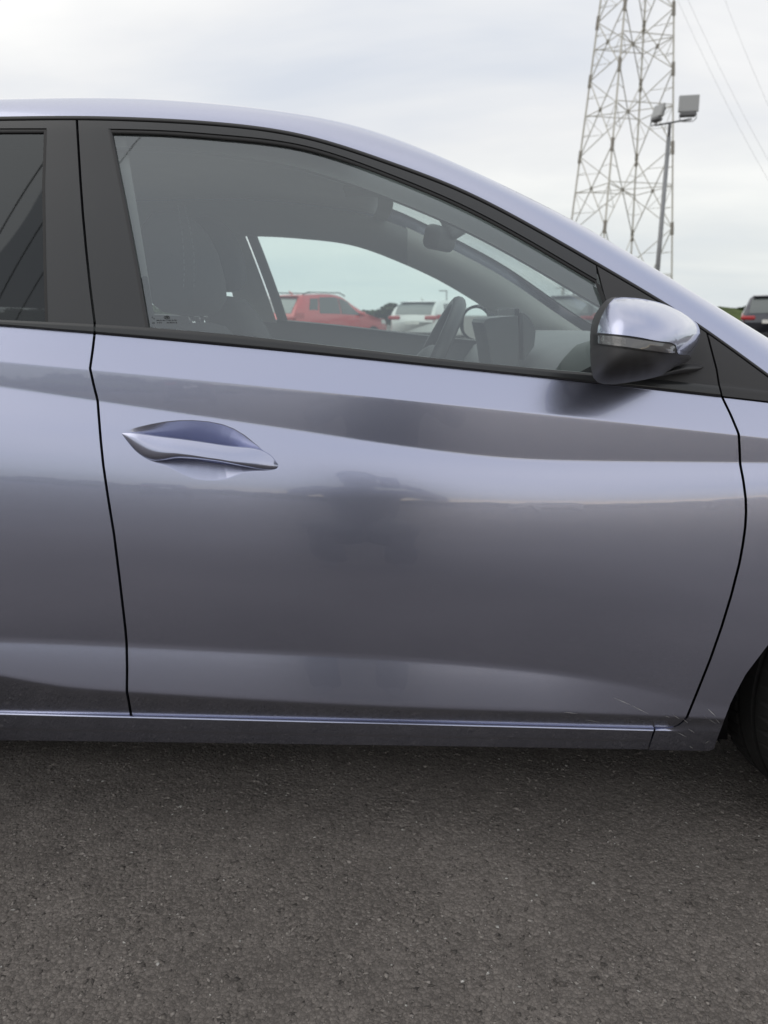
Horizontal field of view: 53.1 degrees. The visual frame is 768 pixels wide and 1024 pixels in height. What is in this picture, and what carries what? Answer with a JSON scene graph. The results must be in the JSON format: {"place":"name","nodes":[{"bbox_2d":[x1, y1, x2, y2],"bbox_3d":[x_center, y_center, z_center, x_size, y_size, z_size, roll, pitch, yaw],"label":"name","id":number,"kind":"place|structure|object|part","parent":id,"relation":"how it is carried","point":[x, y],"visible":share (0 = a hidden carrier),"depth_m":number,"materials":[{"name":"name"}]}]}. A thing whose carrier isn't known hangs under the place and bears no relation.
{"place":"outdoors","nodes":[
{"label":"outdoors","id":0,"kind":"place"},
{"bbox_2d":[0,318,767,1023],"bbox_3d":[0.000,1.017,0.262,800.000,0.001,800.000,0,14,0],"label":"ground","id":1,"kind":"structure","parent":0,"point":[24,988],"depth_m":1.46,"materials":[{"name":"grey asphalt"}]},
{"bbox_2d":[152,303,466,325],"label":"hedge","id":2,"kind":"object","parent":1,"relation":"on","point":[385,311],"visible":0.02,"depth_m":61.40,"materials":[{"name":"green plant"}]},
{"bbox_2d":[268,291,386,329],"bbox_3d":[-1.910,-6.212,24.824,2.160,1.733,4.380,12,19,38],"label":"parked suv","id":3,"kind":"object","parent":1,"relation":"on","point":[322,308],"visible":0.38,"depth_m":23.66,"materials":[{"name":"red paint"}]},
{"bbox_3d":[-2.124,-6.291,23.257,0.120,0.352,0.510,12,19,38],"label":"quarter window","id":4,"kind":"part","parent":3,"relation":"part of","materials":[{"name":"grey glass"}]},
{"bbox_3d":[-1.703,-6.375,23.734,0.162,0.512,0.970,12,19,38],"label":"side window","id":5,"kind":"part","parent":3,"relation":"part of","materials":[{"name":"grey glass"}]},
{"bbox_3d":[-1.074,-6.527,24.463,0.170,0.536,0.960,12,19,38],"label":"side window","id":6,"kind":"part","parent":3,"relation":"part of","materials":[{"name":"grey glass"}]},
{"bbox_2d":[0,97,767,777],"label":"hatchback car","id":7,"kind":"object","parent":1,"relation":"on","point":[524,513],"visible":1,"depth_m":1.41,"materials":[{"name":"blue"}]},
{"bbox_3d":[-1.180,-0.117,1.534,1.377,1.277,0.341,0,14,0],"label":"rear door","id":8,"kind":"part","parent":7,"relation":"part of","materials":[{"name":"blue"}]},
{"bbox_3d":[0.007,-0.126,1.405,1.282,1.172,0.387,3,15,10],"label":"front door","id":9,"kind":"part","parent":7,"relation":"part of","materials":[{"name":"blue"}]},
{"bbox_2d":[0,741,767,1019],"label":"loose pebbles","id":10,"kind":"object","parent":1,"relation":"on","point":[487,973],"visible":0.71,"depth_m":1.46,"materials":[{"name":"grey gravel"}]},
{"bbox_2d":[389,298,465,337],"bbox_3d":[1.942,-6.429,26.006,2.120,1.563,4.330,8,17,29],"label":"parked hatchback","id":11,"kind":"object","parent":1,"relation":"on","point":[422,316],"visible":0.46,"depth_m":24.24,"materials":[{"name":"white paint"}]},
{"bbox_2d":[561,0,675,294],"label":"lattice pylon","id":12,"kind":"object","parent":1,"relation":"on","point":[640,88],"visible":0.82,"depth_m":54.42,"materials":[{"name":"metal"}]},
{"bbox_2d":[650,94,699,270],"bbox_3d":[6.899,-6.906,18.873,1.076,6.048,0.384,0,14,0],"label":"floodlight mast","id":13,"kind":"object","parent":1,"relation":"on","point":[688,105],"visible":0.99,"depth_m":18.27,"materials":[{"name":"grey metal"}]},
{"bbox_2d":[718,306,743,320],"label":"grass bank","id":14,"kind":"structure","parent":1,"relation":"on","point":[735,313],"depth_m":48.75,"materials":[{"name":"green plant"}]},
{"bbox_2d":[741,294,767,337],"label":"parked suv","id":15,"kind":"object","parent":1,"relation":"on","point":[754,315],"visible":0.58,"depth_m":23.53,"materials":[{"name":"grey paint"}]},
{"bbox_2d":[0,0,767,309],"label":"sky","id":16,"kind":"structure","parent":0,"point":[497,90],"materials":[{"name":"white"}]},
{"bbox_2d":[550,293,580,313],"bbox_3d":[6.593,-6.311,25.210,2.160,1.733,4.380,8,17,29],"label":"parked suv","id":17,"kind":"object","parent":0,"point":[570,302],"visible":0.08,"depth_m":23.48,"materials":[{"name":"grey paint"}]},
{"bbox_2d":[678,2,767,178],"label":"power cable","id":18,"kind":"object","parent":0,"point":[720,91],"visible":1,"depth_m":63.37,"materials":[{"name":"silver metal"}]},
{"bbox_2d":[688,0,765,155],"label":"power cable","id":19,"kind":"object","parent":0,"point":[725,79],"visible":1,"depth_m":63.18,"materials":[{"name":"silver metal"}]},
{"bbox_2d":[725,1,767,103],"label":"power cable","id":20,"kind":"object","parent":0,"point":[744,49],"visible":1,"depth_m":62.51,"materials":[{"name":"silver metal"}]}
]}

